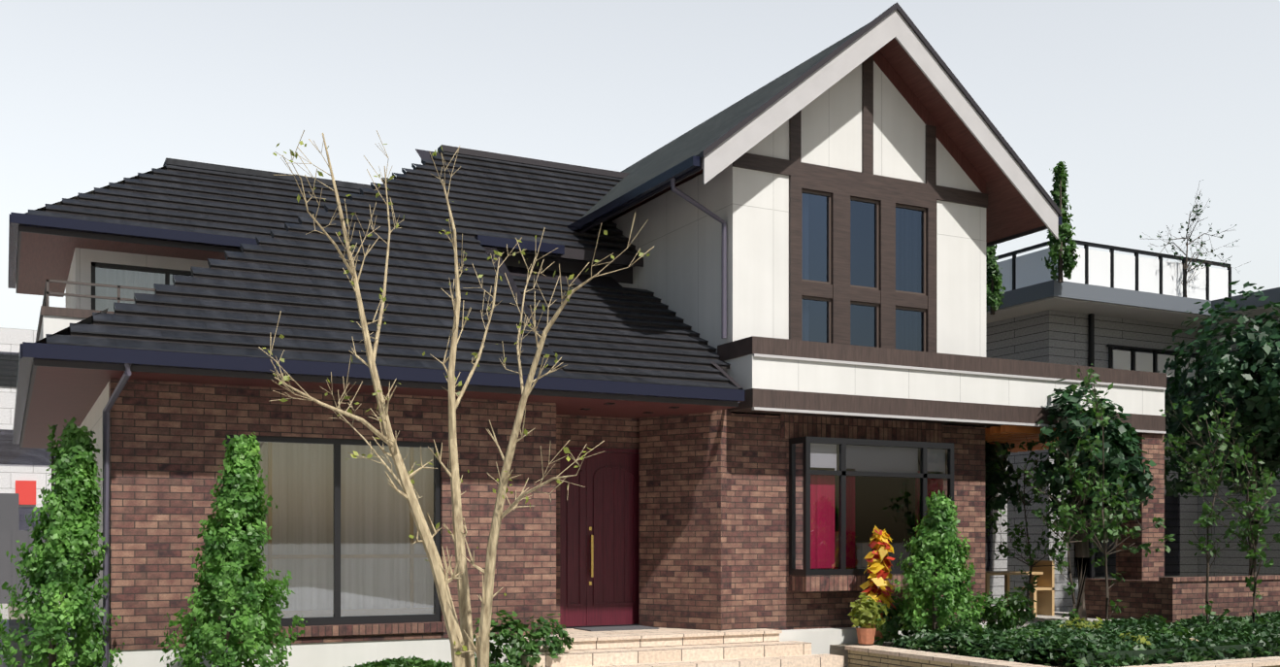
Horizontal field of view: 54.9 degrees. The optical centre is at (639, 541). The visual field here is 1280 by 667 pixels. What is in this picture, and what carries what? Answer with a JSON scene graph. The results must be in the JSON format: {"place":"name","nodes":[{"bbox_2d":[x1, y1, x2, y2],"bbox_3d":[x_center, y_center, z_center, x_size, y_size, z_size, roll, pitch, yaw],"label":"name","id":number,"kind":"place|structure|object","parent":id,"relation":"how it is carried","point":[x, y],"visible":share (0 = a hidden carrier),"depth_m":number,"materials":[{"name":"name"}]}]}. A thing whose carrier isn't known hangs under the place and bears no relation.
{"place":"outdoors","nodes":[
{"label":"outdoors","id":0,"kind":"place"},
{"bbox_2d":[0,603,10,666],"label":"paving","id":1,"kind":"structure","parent":0,"point":[3,610],"depth_m":24.39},
{"bbox_2d":[0,492,47,603],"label":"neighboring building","id":2,"kind":"structure","parent":1,"relation":"on","point":[11,533],"depth_m":32.04,"materials":[{"name":"grey"}]},
{"bbox_2d":[38,315,93,340],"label":"balcony parapet","id":3,"kind":"structure","parent":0,"point":[51,324],"depth_m":12.97,"materials":[{"name":"white paint"}]},
{"bbox_2d":[41,279,156,306],"bbox_3d":[-6.414,-2.608,15.907,2.390,0.295,5.420,0,0,-27],"label":"balcony rail","id":4,"kind":"object","parent":3,"relation":"on","point":[46,300],"visible":0.4,"depth_m":13.18,"materials":[{"name":"metal"}]},
{"bbox_2d":[15,225,241,293],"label":"fascia","id":5,"kind":"structure","parent":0,"point":[97,236],"depth_m":17.73,"materials":[{"name":"grey"}]},
{"bbox_2d":[18,231,228,296],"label":"soffit","id":6,"kind":"structure","parent":5,"relation":"attached to","point":[44,258],"depth_m":18.40,"materials":[{"name":"brown wood"}]},
{"bbox_2d":[7,212,259,288],"bbox_3d":[-6.244,-4.440,20.889,7.920,0.140,4.920,0,0,-27],"label":"gutter","id":7,"kind":"object","parent":5,"relation":"attached to","point":[16,219],"visible":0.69,"depth_m":17.67,"materials":[{"name":"blue"}]},
{"bbox_2d":[25,157,372,213],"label":"roof ridge","id":8,"kind":"structure","parent":5,"relation":"on","point":[231,169],"depth_m":20.51,"materials":[{"name":"tile"}]},
{"bbox_2d":[28,164,363,238],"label":"roof tiles","id":9,"kind":"object","parent":8,"relation":"on","point":[163,212],"visible":0.42,"depth_m":19.02,"materials":[{"name":"black tile"}]},
{"bbox_2d":[236,441,434,618],"bbox_3d":[-3.437,-0.125,13.954,2.310,1.950,0.001,0,0,-27],"label":"window glass","id":10,"kind":"object","parent":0,"point":[342,520],"visible":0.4,"depth_m":14.02,"materials":[{"name":"glass"}]},
{"bbox_2d":[7,591,848,666],"bbox_3d":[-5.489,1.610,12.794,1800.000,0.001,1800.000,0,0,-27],"label":"ground","id":11,"kind":"structure","parent":0,"point":[16,626],"depth_m":22.32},
{"bbox_2d":[0,327,56,529],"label":"building","id":12,"kind":"structure","parent":11,"relation":"on","point":[12,340],"depth_m":46.28,"materials":[{"name":"white paint"}]},
{"bbox_2d":[15,480,35,504],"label":"building signs","id":13,"kind":"object","parent":12,"relation":"attached to","point":[25,490],"visible":0.4,"depth_m":46.38,"materials":[{"name":"red plastic"}]},
{"bbox_2d":[0,351,55,529],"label":"building windows","id":14,"kind":"structure","parent":12,"relation":"in","point":[18,450],"depth_m":46.27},
{"bbox_2d":[0,417,124,666],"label":"conifer","id":15,"kind":"object","parent":11,"relation":"on","point":[71,532],"depth_m":12.38,"materials":[{"name":"green plant"}]},
{"bbox_2d":[153,432,307,666],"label":"conifer","id":16,"kind":"object","parent":11,"relation":"on","point":[245,590],"depth_m":12.10,"materials":[{"name":"green plant"}]},
{"bbox_2d":[66,622,555,666],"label":"foundation","id":17,"kind":"object","parent":11,"relation":"on","point":[333,654],"visible":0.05,"depth_m":13.90,"materials":[{"name":"white concrete"}]},
{"bbox_2d":[64,382,108,641],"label":"wall","id":18,"kind":"structure","parent":17,"relation":"on","point":[92,420],"depth_m":14.32,"materials":[{"name":"paint"}]},
{"bbox_2d":[108,378,1279,650],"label":"brick walls","id":19,"kind":"structure","parent":17,"relation":"on","point":[714,520],"depth_m":15.06,"materials":[{"name":"brown brick"}]},
{"bbox_2d":[225,434,440,627],"bbox_3d":[-3.437,-0.110,13.954,2.430,2.100,0.080,0,0,-27],"label":"window frame","id":20,"kind":"object","parent":19,"relation":"attached to","point":[337,618],"visible":0.46,"depth_m":13.94,"materials":[{"name":"black metal"}]},
{"bbox_2d":[258,441,433,618],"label":"shoji rails","id":21,"kind":"object","parent":19,"relation":"attached to","point":[425,610],"depth_m":14.24,"materials":[{"name":"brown wood"}]},
{"bbox_2d":[22,365,735,448],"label":"soffit","id":22,"kind":"structure","parent":19,"relation":"on","point":[59,395],"depth_m":14.48,"materials":[{"name":"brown wood"}]},
{"bbox_2d":[65,247,210,427],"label":"walls","id":23,"kind":"structure","parent":22,"relation":"on","point":[81,265],"depth_m":18.27,"materials":[{"name":"white paint"}]},
{"bbox_2d":[91,262,192,309],"bbox_3d":[-7.288,-3.450,18.573,1.800,1.320,0.080,0,0,-27],"label":"window frame","id":24,"kind":"object","parent":23,"relation":"attached to","point":[168,272],"visible":0.21,"depth_m":18.38,"materials":[{"name":"black"}]},
{"bbox_2d":[95,266,189,311],"bbox_3d":[-7.368,-3.450,18.728,1.800,1.320,0.030,0,0,-27],"label":"curtain","id":25,"kind":"object","parent":23,"relation":"attached to","point":[127,282],"depth_m":18.51,"materials":[{"name":"grey fabric"}]},
{"bbox_2d":[95,266,190,311],"bbox_3d":[-7.288,-3.450,18.573,1.800,1.320,0.001,0,0,-27],"label":"glass","id":26,"kind":"object","parent":23,"relation":"on","point":[133,284],"depth_m":18.35,"materials":[{"name":"glass"}]},
{"bbox_2d":[12,341,744,444],"bbox_3d":[-4.992,-1.820,18.778,8.070,0.140,11.820,0,0,-27],"label":"gutter","id":27,"kind":"object","parent":22,"relation":"on","point":[29,352],"visible":1,"depth_m":13.16,"materials":[{"name":"blue"}]},
{"bbox_2d":[35,307,108,343],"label":"skirt roof","id":28,"kind":"structure","parent":27,"relation":"on","point":[66,331],"depth_m":12.52,"materials":[{"name":"tile"}]},
{"bbox_2d":[19,359,738,447],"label":"fascia","id":29,"kind":"structure","parent":22,"relation":"on","point":[147,369],"depth_m":13.33,"materials":[{"name":"grey"}]},
{"bbox_2d":[68,144,742,389],"bbox_3d":[-2.961,-4.090,16.838,9.600,4.680,6.270,0,0,-27],"label":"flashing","id":30,"kind":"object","parent":29,"relation":"on","point":[573,261],"depth_m":18.31,"materials":[{"name":"grey metal"}]},
{"bbox_2d":[35,305,114,341],"bbox_3d":[-6.424,-2.225,15.873,2.440,0.470,5.470,0,0,-27],"label":"balcony coping","id":31,"kind":"object","parent":30,"relation":"attached to","point":[65,311],"visible":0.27,"depth_m":13.02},
{"bbox_2d":[45,151,738,389],"bbox_3d":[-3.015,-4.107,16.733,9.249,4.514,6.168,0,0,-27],"label":"roof tiles","id":32,"kind":"object","parent":30,"relation":"on","point":[191,336],"visible":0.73,"depth_m":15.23,"materials":[{"name":"black tile"}]},
{"bbox_2d":[474,234,564,256],"bbox_3d":[-1.703,-4.208,17.540,1.320,0.130,0.125,0,0,-27],"label":"eave gutter","id":33,"kind":"object","parent":30,"relation":"attached to","point":[527,246],"visible":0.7,"depth_m":17.50,"materials":[{"name":"black metal"}]},
{"bbox_2d":[580,402,679,413],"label":"recessed lights","id":34,"kind":"object","parent":22,"relation":"on","point":[642,412],"visible":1,"depth_m":15.55,"materials":[{"name":"grey"}]},
{"bbox_2d":[102,178,739,666],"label":"down pipes","id":35,"kind":"object","parent":19,"relation":"attached to","point":[126,375],"visible":0.85,"depth_m":12.71,"materials":[{"name":"grey metal"}]},
{"bbox_2d":[559,446,639,626],"bbox_3d":[-0.521,-0.060,16.797,1.300,2.420,0.120,0,0,-27],"label":"door","id":36,"kind":"structure","parent":19,"relation":"attached to","point":[604,503],"depth_m":16.76,"materials":[{"name":"red wood"}]},
{"bbox_2d":[610,61,985,426],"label":"gable walls","id":37,"kind":"structure","parent":19,"relation":"on","point":[678,273],"depth_m":17.18,"materials":[{"name":"white paint"}]},
{"bbox_2d":[580,23,984,218],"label":"roof","id":38,"kind":"structure","parent":37,"relation":"on","point":[698,139],"depth_m":18.35,"materials":[{"name":"black tile"}]},
{"bbox_2d":[580,1,1061,246],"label":"roof trim","id":39,"kind":"structure","parent":38,"relation":"attached to","point":[835,52],"depth_m":16.78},
{"bbox_2d":[567,155,1062,247],"bbox_3d":[1.246,-4.730,21.006,6.260,0.120,9.580,0,0,-27],"label":"gutter","id":40,"kind":"object","parent":39,"relation":"attached to","point":[675,172],"visible":0.33,"depth_m":16.75,"materials":[{"name":"black metal"}]},
{"bbox_2d":[878,37,1045,242],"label":"gable soffit","id":41,"kind":"structure","parent":38,"relation":"attached to","point":[1009,211],"depth_m":17.95,"materials":[{"name":"brown wood"}]},
{"bbox_2d":[732,54,987,352],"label":"gable trim","id":42,"kind":"structure","parent":37,"relation":"attached to","point":[842,186],"depth_m":17.20,"materials":[{"name":"brown wood"}]},
{"bbox_2d":[801,189,925,351],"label":"window frames","id":43,"kind":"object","parent":42,"relation":"in","point":[876,203],"visible":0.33,"depth_m":17.35,"materials":[{"name":"brown wood"}]},
{"bbox_2d":[802,192,922,351],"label":"window panes","id":44,"kind":"structure","parent":43,"relation":"in","point":[909,266],"depth_m":17.27,"materials":[{"name":"blue glass"}]},
{"bbox_2d":[702,9,1058,238],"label":"barge boards","id":45,"kind":"object","parent":37,"relation":"attached to","point":[784,108],"visible":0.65,"depth_m":16.59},
{"bbox_2d":[717,335,1166,430],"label":"band trim","id":46,"kind":"structure","parent":37,"relation":"attached to","point":[800,400],"depth_m":16.91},
{"bbox_2d":[812,475,914,569],"bbox_3d":[3.109,-0.290,17.831,3.300,2.800,1.830,0,0,-27],"label":"bay interior","id":47,"kind":"object","parent":19,"relation":"attached to","point":[888,510],"depth_m":19.16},
{"bbox_2d":[854,542,872,566],"bbox_3d":[2.993,0.110,17.619,0.900,0.500,0.200,0,0,-27],"label":"bay furniture","id":48,"kind":"object","parent":47,"relation":"attached to","point":[862,552],"depth_m":17.64,"materials":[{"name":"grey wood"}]},
{"bbox_2d":[722,353,1164,415],"bbox_3d":[3.970,-2.170,19.030,7.570,0.440,3.588,0,0,-27],"label":"white band","id":49,"kind":"object","parent":19,"relation":"attached to","point":[748,372],"visible":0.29,"depth_m":16.91,"materials":[{"name":"white paint"}]},
{"bbox_2d":[752,353,1166,433],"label":"wall trim","id":50,"kind":"structure","parent":49,"relation":"attached to","point":[914,417],"depth_m":16.94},
{"bbox_2d":[984,455,1007,606],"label":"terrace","id":51,"kind":"structure","parent":19,"relation":"attached to","point":[997,583],"depth_m":22.28,"materials":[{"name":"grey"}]},
{"bbox_2d":[984,508,992,570],"bbox_3d":[5.257,-0.190,21.628,2.400,1.600,0.050,0,0,-27],"label":"terrace window","id":52,"kind":"structure","parent":51,"relation":"attached to","point":[991,547],"depth_m":22.16,"materials":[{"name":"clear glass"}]},
{"bbox_2d":[984,425,1073,452],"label":"terrace slats","id":53,"kind":"object","parent":19,"relation":"on","point":[1012,434],"visible":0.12,"depth_m":18.66,"materials":[{"name":"orange wood"}]},
{"bbox_3d":[-3.634,-0.240,14.651,4.400,2.700,1.100,0,0,-27],"label":"room","id":54,"kind":"object","parent":19,"relation":"attached to","visible":0},
{"bbox_2d":[236,441,433,610],"bbox_3d":[-3.534,-0.110,14.140,2.430,2.100,0.001,0,0,-27],"label":"curtain window","id":55,"kind":"structure","parent":54,"relation":"attached to","point":[328,545],"depth_m":14.22,"materials":[{"name":"beige fabric"}]},
{"bbox_2d":[512,626,844,666],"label":"porch steps","id":56,"kind":"structure","parent":11,"relation":"on","point":[698,647],"depth_m":15.27,"materials":[{"name":"stone"}]},
{"bbox_2d":[573,624,659,630],"bbox_3d":[-0.312,1.152,16.393,1.000,0.015,0.550,0,0,-27],"label":"doormat","id":57,"kind":"object","parent":56,"relation":"on","point":[614,628],"visible":0.9,"depth_m":16.30,"materials":[{"name":"grey"}]},
{"bbox_2d":[779,622,997,654],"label":"plinth","id":58,"kind":"structure","parent":11,"relation":"on","point":[821,640],"depth_m":16.57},
{"bbox_2d":[829,641,1057,666],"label":"planting bed soil","id":59,"kind":"structure","parent":11,"relation":"on","point":[838,649],"depth_m":16.28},
{"bbox_2d":[346,655,525,666],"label":"ground cover","id":60,"kind":"object","parent":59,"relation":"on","point":[409,661],"visible":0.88,"depth_m":13.19,"materials":[{"name":"green plant"}]},
{"bbox_2d":[473,609,574,666],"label":"shrub","id":61,"kind":"object","parent":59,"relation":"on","point":[517,640],"visible":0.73,"depth_m":14.23,"materials":[{"name":"green plant"}]},
{"bbox_2d":[868,619,889,640],"bbox_3d":[3.196,1.170,16.440,0.340,0.280,0.340,0,0,-27],"label":"croton pot","id":62,"kind":"object","parent":59,"relation":"on","point":[878,634],"visible":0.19,"depth_m":16.31,"materials":[{"name":"ceramic"}]},
{"bbox_2d":[859,525,896,618],"bbox_3d":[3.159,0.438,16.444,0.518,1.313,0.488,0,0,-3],"label":"yellow croton","id":63,"kind":"object","parent":62,"relation":"in","point":[874,568],"visible":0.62,"depth_m":16.35,"materials":[{"name":"yellow plant"}]},
{"bbox_2d":[854,586,1039,645],"bbox_3d":[4.218,1.053,16.868,3.015,0.918,1.004,0,0,-27],"label":"hedge bay","id":64,"kind":"object","parent":59,"relation":"on","point":[1004,614],"visible":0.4,"depth_m":16.93,"materials":[{"name":"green plant"}]},
{"bbox_2d":[953,621,984,652],"bbox_3d":[4.064,1.190,15.501,0.467,0.408,0.501,0,0,30],"label":"plant","id":65,"kind":"object","parent":59,"relation":"on","point":[968,628],"visible":0.12,"depth_m":15.39,"materials":[{"name":"green plant"}]},
{"bbox_2d":[998,624,1044,658],"bbox_3d":[4.403,1.169,14.099,0.502,0.423,0.455,0,0,-27],"label":"plant","id":66,"kind":"object","parent":59,"relation":"on","point":[1026,635],"visible":0.31,"depth_m":14.06,"materials":[{"name":"green plant"}]},
{"bbox_2d":[1059,617,1082,629],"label":"plant","id":67,"kind":"object","parent":59,"relation":"on","point":[1068,622],"visible":0.17,"depth_m":15.13,"materials":[{"name":"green plant"}]},
{"bbox_2d":[890,610,1279,666],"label":"ground cover","id":68,"kind":"object","parent":59,"relation":"on","point":[1230,630],"depth_m":14.17,"materials":[{"name":"green plant"}]},
{"bbox_2d":[978,637,1199,666],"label":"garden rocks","id":69,"kind":"object","parent":59,"relation":"on","point":[1062,660],"visible":0.04,"depth_m":13.54,"materials":[{"name":"stone"}]},
{"bbox_2d":[1079,616,1103,628],"bbox_3d":[5.727,1.195,15.830,0.418,0.457,0.490,0,0,2],"label":"plant","id":70,"kind":"object","parent":59,"relation":"on","point":[1096,625],"visible":0.15,"depth_m":15.73,"materials":[{"name":"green plant"}]},
{"bbox_2d":[1118,631,1151,646],"bbox_3d":[5.503,1.187,13.787,0.478,0.392,0.465,0,0,15],"label":"plant","id":71,"kind":"object","parent":59,"relation":"on","point":[1142,640],"visible":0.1,"depth_m":13.64,"materials":[{"name":"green plant"}]},
{"bbox_2d":[1138,610,1167,623],"bbox_3d":[7.086,1.182,17.156,0.459,0.445,0.406,0,0,31],"label":"plant","id":72,"kind":"object","parent":59,"relation":"on","point":[1151,618],"visible":0.27,"depth_m":17.11,"materials":[{"name":"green plant"}]},
{"bbox_2d":[1154,620,1196,637],"bbox_3d":[6.500,1.183,14.921,0.486,0.474,0.463,0,0,-5],"label":"plant","id":73,"kind":"object","parent":59,"relation":"on","point":[1169,630],"visible":0.25,"depth_m":14.92,"materials":[{"name":"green plant"}]},
{"bbox_2d":[984,608,1111,628],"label":"terrace floor","id":74,"kind":"structure","parent":11,"relation":"on","point":[1058,615],"depth_m":19.30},
{"bbox_2d":[984,559,1054,616],"bbox_3d":[5.759,0.760,19.946,1.950,0.900,0.800,0,0,-27],"label":"terrace furniture","id":75,"kind":"object","parent":74,"relation":"on","point":[1043,595],"visible":0.42,"depth_m":20.19,"materials":[{"name":"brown wood"}]},
{"bbox_2d":[1032,378,1156,620],"bbox_3d":[6.527,-0.511,17.958,1.760,3.654,1.861,0,0,-27],"label":"terrace tree","id":76,"kind":"object","parent":74,"relation":"on","point":[1121,441],"depth_m":17.54,"materials":[{"name":"green plant"}]},
{"bbox_2d":[845,644,1279,666],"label":"stone retaining wall","id":77,"kind":"structure","parent":11,"relation":"on","point":[856,658],"depth_m":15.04,"materials":[{"name":"beige stone"}]},
{"bbox_2d":[258,130,654,666],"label":"tree","id":78,"kind":"object","parent":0,"point":[461,635],"depth_m":9.25,"materials":[{"name":"beige wood"}]},
{"bbox_2d":[589,526,593,585],"bbox_3d":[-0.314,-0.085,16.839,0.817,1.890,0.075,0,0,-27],"label":"door handle","id":79,"kind":"object","parent":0,"point":[591,541],"visible":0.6,"depth_m":16.64,"materials":[{"name":"gold metal"}]},
{"bbox_2d":[0,0,1279,329],"label":"sky","id":80,"kind":"structure","parent":0,"point":[1142,102],"materials":[{"name":"white"}]},
{"bbox_2d":[610,50,985,221],"bbox_3d":[1.113,-6.070,21.263,4.400,2.020,9.000,0,0,-27],"label":"soffit","id":81,"kind":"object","parent":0,"point":[896,80],"visible":0.13,"depth_m":17.79,"materials":[{"name":"brown wood"}]},
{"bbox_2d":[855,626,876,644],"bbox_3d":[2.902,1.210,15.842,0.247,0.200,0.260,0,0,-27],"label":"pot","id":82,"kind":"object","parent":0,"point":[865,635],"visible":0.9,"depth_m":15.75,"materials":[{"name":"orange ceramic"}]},
{"bbox_2d":[847,591,887,629],"bbox_3d":[2.912,0.896,15.836,0.472,0.489,0.453,0,0,-27],"label":"pot plant","id":83,"kind":"object","parent":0,"point":[865,617],"visible":1,"depth_m":15.79,"materials":[{"name":"green plant"}]},
{"bbox_2d":[793,442,949,569],"bbox_3d":[3.224,-0.470,17.041,2.440,1.680,0.300,0,0,-27],"label":"bay glass","id":84,"kind":"object","parent":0,"point":[825,521],"visible":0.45,"depth_m":16.52,"materials":[{"name":"clear glass"}]},
{"bbox_2d":[788,435,953,575],"bbox_3d":[3.232,-0.470,17.068,2.540,1.840,0.400,0,0,-27],"label":"bay frame","id":85,"kind":"object","parent":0,"point":[924,475],"visible":0.58,"depth_m":16.61,"materials":[{"name":"black metal"}]},
{"bbox_2d":[846,469,943,567],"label":"bay curtains","id":86,"kind":"object","parent":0,"point":[850,511],"depth_m":16.79,"materials":[{"name":"fabric"}]},
{"bbox_2d":[846,444,945,473],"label":"bay blinds","id":87,"kind":"object","parent":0,"point":[885,465],"depth_m":17.08,"materials":[{"name":"grey fabric"}]},
{"bbox_2d":[890,490,990,631],"bbox_3d":[3.790,0.323,15.877,1.264,1.974,1.314,0,0,-27],"label":"conifer","id":88,"kind":"object","parent":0,"point":[936,534],"depth_m":15.64,"materials":[{"name":"green plant"}]},
{"bbox_2d":[985,244,1006,314],"bbox_3d":[6.683,-5.038,23.335,0.547,1.494,0.564,0,0,-27],"label":"shrub","id":89,"kind":"object","parent":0,"point":[993,271],"depth_m":23.25,"materials":[{"name":"green plant"}]},
{"bbox_2d":[984,440,1031,530],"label":"tree","id":90,"kind":"object","parent":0,"point":[993,479],"depth_m":19.70,"materials":[{"name":"green plant"}]},
{"bbox_2d":[984,436,1109,621],"bbox_3d":[6.035,-0.358,18.528,1.544,3.338,1.747,0,0,-27],"label":"young tree","id":91,"kind":"object","parent":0,"point":[1036,499],"depth_m":18.69,"materials":[{"name":"green plant"}]},
{"bbox_2d":[1041,161,1080,282],"bbox_3d":[7.780,-5.944,22.835,0.662,2.308,0.630,0,0,-27],"label":"cypress","id":92,"kind":"object","parent":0,"point":[1069,262],"depth_m":22.79,"materials":[{"name":"green plant"}]},
{"bbox_2d":[1019,412,1132,621],"bbox_3d":[6.248,-0.274,17.394,1.300,3.169,1.578,0,0,-27],"label":"young tree","id":93,"kind":"object","parent":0,"point":[1077,475],"depth_m":17.31,"materials":[{"name":"green plant"}]},
{"bbox_2d":[1053,362,1175,621],"bbox_3d":[6.170,-0.490,16.098,1.298,3.600,1.451,0,0,-63],"label":"young tree","id":94,"kind":"object","parent":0,"point":[1114,527],"depth_m":16.29,"materials":[{"name":"green plant"}]},
{"bbox_2d":[985,309,1279,612],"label":"neighbour walls","id":95,"kind":"structure","parent":0,"point":[1051,336],"depth_m":25.08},
{"bbox_2d":[985,279,1279,315],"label":"balcony edge","id":96,"kind":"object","parent":95,"relation":"attached to","point":[1082,291],"depth_m":23.92,"materials":[{"name":"grey concrete"}]},
{"bbox_2d":[994,239,1231,299],"bbox_3d":[9.393,-5.445,27.779,5.070,1.110,5.070,0,0,-27],"label":"balcony railing","id":97,"kind":"object","parent":96,"relation":"on","point":[1111,248],"visible":0.31,"depth_m":25.45,"materials":[{"name":"black metal"}]},
{"bbox_2d":[996,247,1228,300],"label":"frost panels","id":98,"kind":"object","parent":97,"relation":"attached to","point":[1032,269],"visible":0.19,"depth_m":25.43,"materials":[{"name":"glass"}]},
{"bbox_2d":[985,296,1279,327],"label":"fascia","id":99,"kind":"structure","parent":95,"relation":"attached to","point":[1069,305],"depth_m":24.52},
{"bbox_2d":[1088,313,1200,578],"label":"neighbour window frames","id":100,"kind":"structure","parent":95,"relation":"attached to","point":[1092,361],"depth_m":24.96,"materials":[{"name":"black metal"}]},
{"bbox_2d":[1067,347,1257,577],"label":"neighbour windows","id":101,"kind":"structure","parent":95,"relation":"in","point":[1172,541],"depth_m":25.81,"materials":[{"name":"black metal"}]},
{"bbox_2d":[1139,179,1250,296],"bbox_3d":[11.525,-6.143,25.724,1.669,2.505,1.667,0,0,-27],"label":"bare tree","id":102,"kind":"object","parent":95,"relation":"on","point":[1186,254],"depth_m":25.73,"materials":[{"name":"plant"}]},
{"bbox_2d":[1112,349,1195,379],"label":"window panes","id":103,"kind":"structure","parent":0,"point":[1121,359],"depth_m":25.42,"materials":[{"name":"grey glass"}]},
{"bbox_2d":[1158,391,1260,623],"bbox_3d":[7.649,-0.344,16.702,0.910,3.309,1.301,0,0,-27],"label":"young tree","id":104,"kind":"object","parent":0,"point":[1218,434],"depth_m":16.71,"materials":[{"name":"green plant"}]},
{"bbox_2d":[1157,280,1279,575],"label":"tree","id":105,"kind":"object","parent":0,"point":[1256,401],"depth_m":20.23,"materials":[{"name":"green plant"}]},
{"bbox_2d":[1186,436,1279,631],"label":"young tree","id":106,"kind":"object","parent":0,"point":[1246,507],"depth_m":15.81,"materials":[{"name":"green plant"}]}
]}

